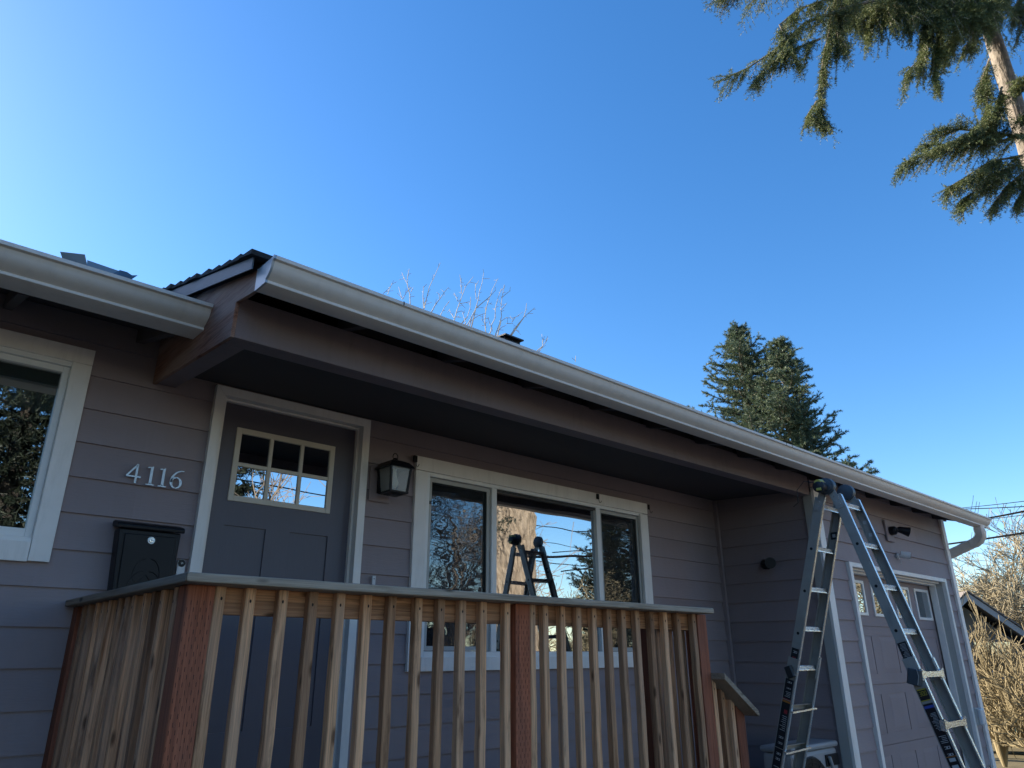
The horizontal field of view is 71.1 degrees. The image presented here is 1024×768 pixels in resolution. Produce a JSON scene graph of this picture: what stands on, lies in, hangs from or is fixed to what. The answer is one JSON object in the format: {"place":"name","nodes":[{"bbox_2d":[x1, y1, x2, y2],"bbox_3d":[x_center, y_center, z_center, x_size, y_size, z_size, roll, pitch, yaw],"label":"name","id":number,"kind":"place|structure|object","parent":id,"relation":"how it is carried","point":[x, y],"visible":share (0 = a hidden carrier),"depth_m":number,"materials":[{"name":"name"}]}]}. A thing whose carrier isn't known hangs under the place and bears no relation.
{"place":"outdoors","nodes":[
{"label":"outdoors","id":0,"kind":"place"},
{"bbox_2d":[0,0,1023,599],"label":"sky","id":1,"kind":"structure","parent":0,"point":[580,156],"materials":[{"name":"blue"}]},
{"bbox_2d":[703,0,1023,225],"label":"spruce tree","id":2,"kind":"object","parent":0,"point":[963,21],"visible":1,"depth_m":8.26,"materials":[{"name":"green plant"}]},
{"bbox_2d":[948,532,1023,544],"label":"overhead wire","id":3,"kind":"object","parent":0,"point":[1013,534],"visible":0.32,"depth_m":19.01,"materials":[{"name":"rubber"}]},
{"bbox_2d":[958,510,1023,522],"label":"overhead wire","id":4,"kind":"object","parent":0,"point":[1006,514],"visible":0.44,"depth_m":19.37,"materials":[{"name":"rubber"}]},
{"bbox_2d":[963,501,1023,507],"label":"overhead wire","id":5,"kind":"object","parent":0,"point":[994,504],"visible":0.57,"depth_m":19.64,"materials":[{"name":"rubber"}]},
{"bbox_2d":[968,506,1023,508],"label":"overhead wire","id":6,"kind":"object","parent":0,"point":[995,507],"visible":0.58,"depth_m":19.62,"materials":[{"name":"rubber"}]},
{"bbox_2d":[992,735,1023,767],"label":"ground","id":7,"kind":"structure","parent":0,"point":[1014,762],"depth_m":12.97,"materials":[{"name":"beige concrete"}]},
{"bbox_2d":[41,572,759,767],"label":"porch railing","id":8,"kind":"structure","parent":7,"relation":"on","point":[136,683],"depth_m":2.87,"materials":[{"name":"brown wood"}]},
{"bbox_2d":[383,264,575,361],"bbox_3d":[-0.956,2.175,18.634,5.309,12.616,1.430,3,-21,-9],"label":"bare tree","id":9,"kind":"object","parent":7,"relation":"on","point":[499,325],"visible":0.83,"depth_m":20.18,"materials":[{"name":"brown plant"}]},
{"bbox_2d":[0,239,996,767],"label":"house","id":10,"kind":"structure","parent":7,"relation":"on","point":[276,407],"depth_m":4.45,"materials":[{"name":"paint"}]},
{"bbox_2d":[0,328,95,562],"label":"window","id":11,"kind":"structure","parent":10,"relation":"in","point":[38,375],"depth_m":3.51,"materials":[{"name":"white plastic"}]},
{"bbox_2d":[60,252,86,264],"bbox_3d":[-2.044,-0.581,3.343,0.128,0.065,0.017,3,-21,-8],"label":"flashing sheet","id":12,"kind":"object","parent":10,"relation":"attached to","point":[78,258],"visible":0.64,"depth_m":3.34,"materials":[{"name":"grey metal"}]},
{"bbox_2d":[87,260,117,273],"bbox_3d":[-1.953,-0.536,3.426,0.163,0.111,0.016,6,-22,-16],"label":"flashing sheet","id":13,"kind":"object","parent":10,"relation":"attached to","point":[99,266],"visible":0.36,"depth_m":3.43,"materials":[{"name":"grey metal"}]},
{"bbox_2d":[114,270,136,278],"bbox_3d":[-1.864,-0.518,3.448,0.054,0.072,0.104,-13,-24,30],"label":"flashing sheet","id":14,"kind":"object","parent":10,"relation":"on","point":[124,274],"visible":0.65,"depth_m":3.45,"materials":[{"name":"metal"}]},
{"bbox_2d":[107,520,184,590],"bbox_3d":[-1.833,0.908,3.556,0.318,0.440,0.116,18,-27,-39],"label":"mailbox","id":15,"kind":"object","parent":10,"relation":"attached to","point":[143,554],"visible":0.56,"depth_m":3.53,"materials":[{"name":"black metal"}]},
{"bbox_2d":[126,464,184,488],"bbox_3d":[-1.867,0.484,3.752,0.281,0.100,0.007,18,-27,-39],"label":"house number","id":16,"kind":"object","parent":10,"relation":"attached to","point":[172,478],"visible":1,"depth_m":3.75,"materials":[{"name":"silver metal"}]},
{"bbox_2d":[174,559,185,574],"bbox_3d":[-1.717,0.978,3.699,0.040,0.140,0.032,18,-27,-39],"label":"doorbell","id":17,"kind":"object","parent":10,"relation":"attached to","point":[180,567],"visible":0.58,"depth_m":3.70,"materials":[{"name":"white plastic"}]},
{"bbox_2d":[187,384,370,767],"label":"door","id":18,"kind":"structure","parent":10,"relation":"in","point":[282,494],"depth_m":4.17,"materials":[{"name":"grey paint"}]},
{"bbox_2d":[371,576,375,584],"bbox_3d":[-0.862,1.224,4.454,0.022,0.060,0.018,18,-27,-39],"label":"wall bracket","id":19,"kind":"object","parent":10,"relation":"attached to","point":[373,578],"depth_m":4.45,"materials":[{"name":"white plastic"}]},
{"bbox_2d":[368,453,414,502],"bbox_3d":[-0.773,0.597,4.629,0.197,0.304,0.225,18,-27,-39],"label":"porch lantern","id":20,"kind":"object","parent":10,"relation":"attached to","point":[384,480],"visible":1,"depth_m":4.62,"materials":[{"name":"black metal"}]},
{"bbox_2d":[413,455,418,466],"bbox_3d":[-0.653,0.527,4.887,0.034,0.079,0.031,18,-27,-39],"label":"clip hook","id":21,"kind":"object","parent":10,"relation":"attached to","point":[415,458],"visible":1,"depth_m":4.89,"materials":[{"name":"black metal"}]},
{"bbox_2d":[498,333,523,344],"bbox_3d":[-0.046,-0.193,4.655,0.162,0.214,0.192,18,-27,-39],"label":"roof vent","id":22,"kind":"object","parent":10,"relation":"on","point":[511,338],"visible":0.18,"depth_m":4.62,"materials":[{"name":"black metal"}]},
{"bbox_2d":[405,456,653,671],"bbox_3d":[0.200,1.476,5.570,2.539,1.392,0.268,18,-27,-39],"label":"window","id":23,"kind":"structure","parent":10,"relation":"in","point":[473,529],"depth_m":5.40,"materials":[{"name":"clear glass"}]},
{"bbox_2d":[760,557,775,569],"bbox_3d":[2.378,1.677,6.668,0.102,0.099,0.220,-2,-21,5],"label":"floodlight","id":24,"kind":"object","parent":10,"relation":"attached to","point":[768,563],"visible":1,"depth_m":6.58,"materials":[{"name":"black metal"}]},
{"bbox_2d":[883,520,894,541],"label":"mounting block","id":25,"kind":"structure","parent":10,"relation":"attached to","point":[887,524],"depth_m":7.50,"materials":[{"name":"paint"}]},
{"bbox_2d":[888,526,910,536],"bbox_3d":[4.057,1.545,7.506,0.225,0.110,0.102,-3,-21,8],"label":"floodlight","id":26,"kind":"object","parent":10,"relation":"attached to","point":[894,530],"visible":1,"depth_m":7.48,"materials":[{"name":"black metal"}]},
{"bbox_2d":[897,551,910,562],"bbox_3d":[4.104,1.813,7.497,0.143,0.128,0.077,-8,-22,20],"label":"security camera","id":27,"kind":"object","parent":10,"relation":"attached to","point":[905,555],"visible":1,"depth_m":7.48,"materials":[{"name":"white plastic"}]},
{"bbox_2d":[845,562,985,767],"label":"garage door","id":28,"kind":"structure","parent":10,"relation":"in","point":[904,736],"depth_m":7.20,"materials":[{"name":"paint"}]},
{"bbox_2d":[973,708,985,725],"bbox_3d":[5.062,3.603,7.760,0.120,0.170,0.085,18,-27,-39],"label":"outdoor outlet","id":29,"kind":"object","parent":10,"relation":"attached to","point":[980,716],"visible":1,"depth_m":7.72,"materials":[{"name":"white plastic"}]},
{"bbox_2d":[687,320,858,464],"bbox_3d":[10.596,4.634,29.719,8.020,15.798,8.188,9,-23,-23],"label":"conifer tree","id":30,"kind":"object","parent":7,"relation":"on","point":[738,344],"visible":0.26,"depth_m":30.90,"materials":[{"name":"green plant"}]},
{"bbox_2d":[760,738,838,767],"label":"heat pump","id":31,"kind":"object","parent":7,"relation":"on","point":[821,753],"visible":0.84,"depth_m":5.63,"materials":[{"name":"white paint"}]},
{"bbox_2d":[786,401,822,453],"bbox_3d":[11.400,5.852,26.418,2.350,11.171,2.404,-4,-21,10],"label":"conifer tree","id":32,"kind":"object","parent":7,"relation":"on","point":[801,432],"visible":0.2,"depth_m":27.70,"materials":[{"name":"green plant"}]},
{"bbox_2d":[744,335,879,474],"bbox_3d":[11.210,4.586,27.351,6.185,14.202,5.720,18,-27,-39],"label":"conifer tree","id":33,"kind":"object","parent":7,"relation":"on","point":[787,368],"visible":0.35,"depth_m":28.44,"materials":[{"name":"green plant"}]},
{"bbox_2d":[952,508,1023,627],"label":"bare tree","id":34,"kind":"object","parent":7,"relation":"on","point":[1016,602],"visible":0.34,"depth_m":21.57,"materials":[{"name":"beige plant"}]},
{"bbox_2d":[953,535,1023,608],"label":"bare tree","id":35,"kind":"object","parent":7,"relation":"on","point":[958,583],"visible":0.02,"depth_m":29.31,"materials":[{"name":"brown plant"}]},
{"bbox_2d":[959,591,1023,664],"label":"neighbour house","id":36,"kind":"structure","parent":7,"relation":"on","point":[989,612],"depth_m":17.75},
{"bbox_2d":[974,642,1013,662],"bbox_3d":[11.835,6.886,17.497,0.800,1.100,0.040,-4,-21,11],"label":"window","id":37,"kind":"structure","parent":36,"relation":"in","point":[974,642],"depth_m":17.61,"materials":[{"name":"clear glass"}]},
{"bbox_2d":[962,584,1023,766],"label":"shrub","id":38,"kind":"object","parent":7,"relation":"on","point":[983,650],"visible":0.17,"depth_m":11.94,"materials":[{"name":"beige plant"}]},
{"bbox_2d":[962,550,1023,608],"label":"bare tree","id":39,"kind":"object","parent":7,"relation":"on","point":[978,583],"visible":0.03,"depth_m":24.25,"materials":[{"name":"beige plant"}]},
{"bbox_2d":[971,495,1023,617],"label":"bare tree","id":40,"kind":"object","parent":7,"relation":"on","point":[994,526],"visible":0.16,"depth_m":27.77,"materials":[{"name":"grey plant"}]},
{"bbox_2d":[975,623,1023,758],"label":"shrub","id":41,"kind":"object","parent":7,"relation":"on","point":[1004,692],"visible":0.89,"depth_m":11.08,"materials":[{"name":"beige plant"}]},
{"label":"path","id":42,"kind":"structure","parent":0,"visible":0},
{"bbox_2d":[771,478,988,767],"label":"ladder","id":43,"kind":"object","parent":42,"relation":"on","point":[917,675],"visible":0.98,"depth_m":5.16,"materials":[{"name":"metal"}]},
{"bbox_2d":[793,479,826,506],"bbox_3d":[2.208,0.803,5.311,0.245,0.187,0.118,-5,-21,13],"label":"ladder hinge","id":44,"kind":"object","parent":43,"relation":"hanging from","point":[819,485],"visible":1,"depth_m":5.28,"materials":[{"name":"black plastic"}]}
]}

